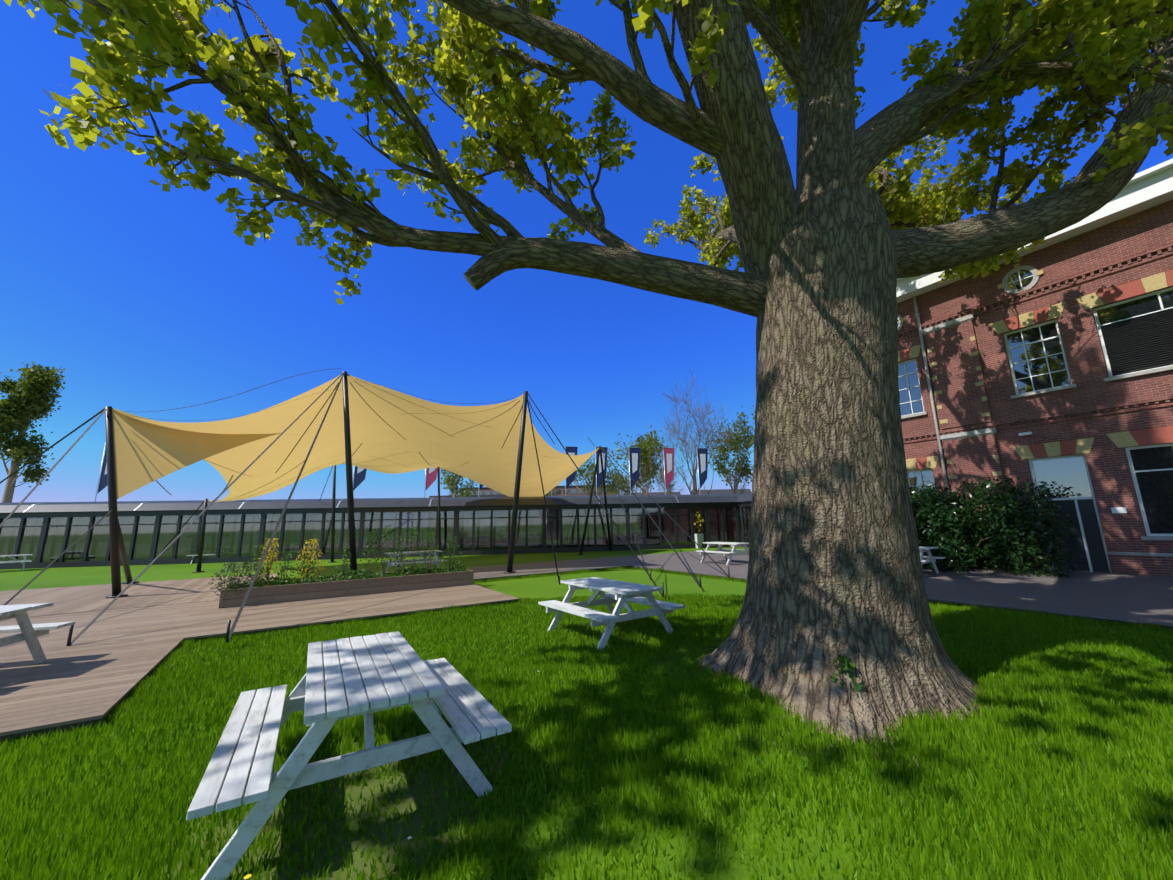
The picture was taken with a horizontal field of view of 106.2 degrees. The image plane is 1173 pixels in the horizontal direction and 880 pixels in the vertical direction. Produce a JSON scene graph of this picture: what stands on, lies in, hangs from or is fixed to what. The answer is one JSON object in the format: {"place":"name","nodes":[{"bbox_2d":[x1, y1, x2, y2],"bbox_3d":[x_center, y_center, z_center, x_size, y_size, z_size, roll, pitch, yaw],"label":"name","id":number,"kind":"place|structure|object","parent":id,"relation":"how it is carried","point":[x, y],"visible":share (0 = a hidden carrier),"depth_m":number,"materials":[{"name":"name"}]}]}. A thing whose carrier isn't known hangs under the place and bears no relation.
{"place":"outdoors","nodes":[
{"label":"outdoors","id":0,"kind":"place"},
{"bbox_2d":[0,573,519,744],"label":"wooden deck","id":1,"kind":"structure","parent":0,"point":[106,660],"depth_m":7.43,"materials":[{"name":"brown wood"}]},
{"bbox_2d":[0,602,75,663],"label":"picnic table","id":2,"kind":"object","parent":1,"relation":"on","point":[30,634],"depth_m":5.35,"materials":[{"name":"white paint"}]},
{"bbox_2d":[218,567,473,608],"bbox_3d":[-5.718,3.651,11.157,5.424,0.365,1.332,6,-13,-32],"label":"planter box","id":3,"kind":"object","parent":1,"relation":"on","point":[294,592],"visible":0.71,"depth_m":10.39,"materials":[{"name":"brown wood"}]},
{"bbox_2d":[209,525,470,596],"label":"planter plants","id":4,"kind":"object","parent":3,"relation":"on","point":[259,582],"visible":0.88,"depth_m":10.73,"materials":[{"name":"green plant"}]},
{"bbox_2d":[440,469,480,496],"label":"tree","id":5,"kind":"object","parent":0,"point":[460,491],"depth_m":67.89,"materials":[{"name":"green plant"}]},
{"bbox_2d":[545,487,562,495],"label":"tree","id":6,"kind":"object","parent":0,"point":[549,493],"depth_m":90.17,"materials":[{"name":"green plant"}]},
{"bbox_2d":[0,547,1172,879],"bbox_3d":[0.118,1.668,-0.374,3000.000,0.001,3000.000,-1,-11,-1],"label":"lawn ground","id":7,"kind":"structure","parent":0,"point":[536,587],"depth_m":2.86,"materials":[{"name":"green plant"}]},
{"bbox_2d":[0,554,32,570],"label":"picnic table","id":8,"kind":"object","parent":7,"relation":"on","point":[21,561],"visible":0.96,"depth_m":21.59,"materials":[{"name":"white paint"}]},
{"bbox_2d":[187,554,215,563],"bbox_3d":[-21.051,6.505,24.798,1.768,0.798,1.574,3,-12,-22],"label":"picnic table","id":9,"kind":"object","parent":7,"relation":"on","point":[197,555],"visible":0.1,"depth_m":23.91,"materials":[{"name":"white paint"}]},
{"bbox_2d":[0,371,729,645],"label":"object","id":10,"kind":"object","parent":7,"relation":"on","point":[117,548],"visible":0.9,"depth_m":12.96,"materials":[{"name":"black metal"}]},
{"bbox_2d":[112,408,279,498],"bbox_3d":[-11.191,0.621,12.822,0.101,2.434,4.219,-6,-12,25],"label":"canopy","id":11,"kind":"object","parent":10,"relation":"attached to","point":[145,454],"depth_m":11.87,"materials":[{"name":"beige fabric"}]},
{"bbox_2d":[114,368,598,502],"bbox_3d":[-6.760,0.810,19.933,18.853,3.811,14.021,6,-13,-34],"label":"canopy","id":12,"kind":"object","parent":10,"relation":"attached to","point":[393,431],"visible":0.92,"depth_m":17.17,"materials":[{"name":"beige fabric"}]},
{"bbox_2d":[0,493,751,568],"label":"building","id":13,"kind":"structure","parent":7,"relation":"on","point":[45,534],"depth_m":25.55,"materials":[{"name":"black glass"}]},
{"bbox_2d":[693,511,703,547],"bbox_3d":[7.178,5.542,28.787,1.113,2.927,1.130,5,-12,-28],"label":"pot plant","id":14,"kind":"object","parent":13,"relation":"on","point":[699,539],"visible":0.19,"depth_m":28.19,"materials":[{"name":"grey concrete"}]},
{"bbox_2d":[380,550,446,572],"bbox_3d":[-5.981,4.269,15.226,1.767,0.798,1.574,7,-14,-38],"label":"picnic table under tent","id":15,"kind":"object","parent":7,"relation":"on","point":[417,561],"visible":0.58,"depth_m":15.13,"materials":[{"name":"white paint"}]},
{"bbox_2d":[4,0,1172,745],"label":"poplar tree","id":16,"kind":"object","parent":7,"relation":"on","point":[829,256],"depth_m":5.19,"materials":[{"name":"brown plant"}]},
{"bbox_2d":[830,655,864,691],"bbox_3d":[2.314,2.183,3.911,0.288,0.497,0.280,-9,-13,37],"label":"trunk base sprout","id":17,"kind":"object","parent":16,"relation":"attached to","point":[845,664],"visible":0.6,"depth_m":3.91,"materials":[{"name":"green plant"}]},
{"bbox_2d":[153,623,1046,879],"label":"worn lawn patches","id":18,"kind":"object","parent":7,"relation":"on","point":[417,820],"depth_m":2.64,"materials":[{"name":"soil"}]},
{"bbox_2d":[186,631,511,879],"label":"picnic table","id":19,"kind":"object","parent":18,"relation":"on","point":[381,671],"visible":0.98,"depth_m":2.72,"materials":[{"name":"white paint"}]},
{"bbox_2d":[538,577,684,649],"bbox_3d":[0.357,2.686,6.966,1.574,0.798,1.767,6,-13,-34],"label":"picnic table","id":20,"kind":"object","parent":18,"relation":"on","point":[621,594],"visible":0.92,"depth_m":6.68,"materials":[{"name":"white paint"}]},
{"bbox_2d":[244,634,992,879],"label":"lawn flowers","id":21,"kind":"object","parent":7,"relation":"on","point":[249,875],"visible":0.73,"depth_m":2.13,"materials":[{"name":"yellow plant"}]},
{"bbox_2d":[896,158,1172,575],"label":"brick building","id":22,"kind":"structure","parent":7,"relation":"on","point":[1047,365],"depth_m":12.83,"materials":[{"name":"red brick"}]},
{"bbox_2d":[0,0,1172,502],"label":"sky","id":23,"kind":"structure","parent":0,"point":[147,297],"materials":[{"name":"blue"}]},
{"bbox_2d":[571,456,626,495],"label":"tree","id":24,"kind":"object","parent":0,"point":[588,474],"depth_m":65.98,"materials":[{"name":"green plant"}]},
{"bbox_2d":[608,425,672,494],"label":"budding tree","id":25,"kind":"object","parent":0,"point":[642,445],"depth_m":52.82,"materials":[{"name":"green plant"}]},
{"bbox_2d":[705,404,754,493],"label":"budding tree","id":26,"kind":"object","parent":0,"point":[739,449],"depth_m":55.55,"materials":[{"name":"green plant"}]},
{"bbox_2d":[468,551,1172,629],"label":"paved path","id":27,"kind":"structure","parent":0,"point":[1124,598],"depth_m":10.01,"materials":[{"name":"grey concrete"}]},
{"bbox_2d":[695,542,748,564],"bbox_3d":[5.394,4.355,16.945,1.574,0.798,1.768,5,-12,-28],"label":"picnic table","id":28,"kind":"object","parent":27,"relation":"on","point":[727,552],"depth_m":16.70,"materials":[{"name":"white paint"}]},
{"bbox_2d":[919,546,944,573],"bbox_3d":[9.003,3.477,12.697,1.574,0.798,1.767,6,-13,-35],"label":"picnic table","id":29,"kind":"object","parent":27,"relation":"on","point":[922,549],"depth_m":12.33,"materials":[{"name":"white paint"}]},
{"bbox_2d":[909,476,1075,576],"bbox_3d":[11.412,2.672,13.894,3.702,2.899,5.404,7,-14,-38],"label":"laurel bush","id":30,"kind":"object","parent":27,"relation":"on","point":[1002,533],"visible":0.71,"depth_m":12.64,"materials":[{"name":"green plant"}]},
{"label":"sand yard","id":31,"kind":"structure","parent":0,"visible":0},
{"bbox_2d":[0,361,65,502],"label":"tree","id":32,"kind":"object","parent":31,"relation":"on","point":[11,408],"depth_m":46.60,"materials":[{"name":"green plant"}]},
{"bbox_2d":[94,443,707,501],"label":"flags","id":33,"kind":"object","parent":31,"relation":"on","point":[359,474],"visible":0.42,"depth_m":36.44,"materials":[{"name":"blue fabric"}]},
{"bbox_2d":[429,485,751,497],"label":"buildings","id":34,"kind":"structure","parent":31,"relation":"on","point":[572,490],"depth_m":124.00,"materials":[{"name":"grey"}]},
{"bbox_2d":[607,460,636,494],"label":"tree","id":35,"kind":"object","parent":31,"relation":"on","point":[625,490],"depth_m":86.88,"materials":[{"name":"green plant"}]},
{"bbox_2d":[634,431,686,494],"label":"bare tree","id":36,"kind":"object","parent":31,"relation":"on","point":[661,477],"visible":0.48,"depth_m":63.01,"materials":[{"name":"brown plant"}]},
{"bbox_2d":[654,366,741,493],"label":"bare tree","id":37,"kind":"object","parent":31,"relation":"on","point":[687,456],"visible":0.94,"depth_m":50.31,"materials":[{"name":"brown plant"}]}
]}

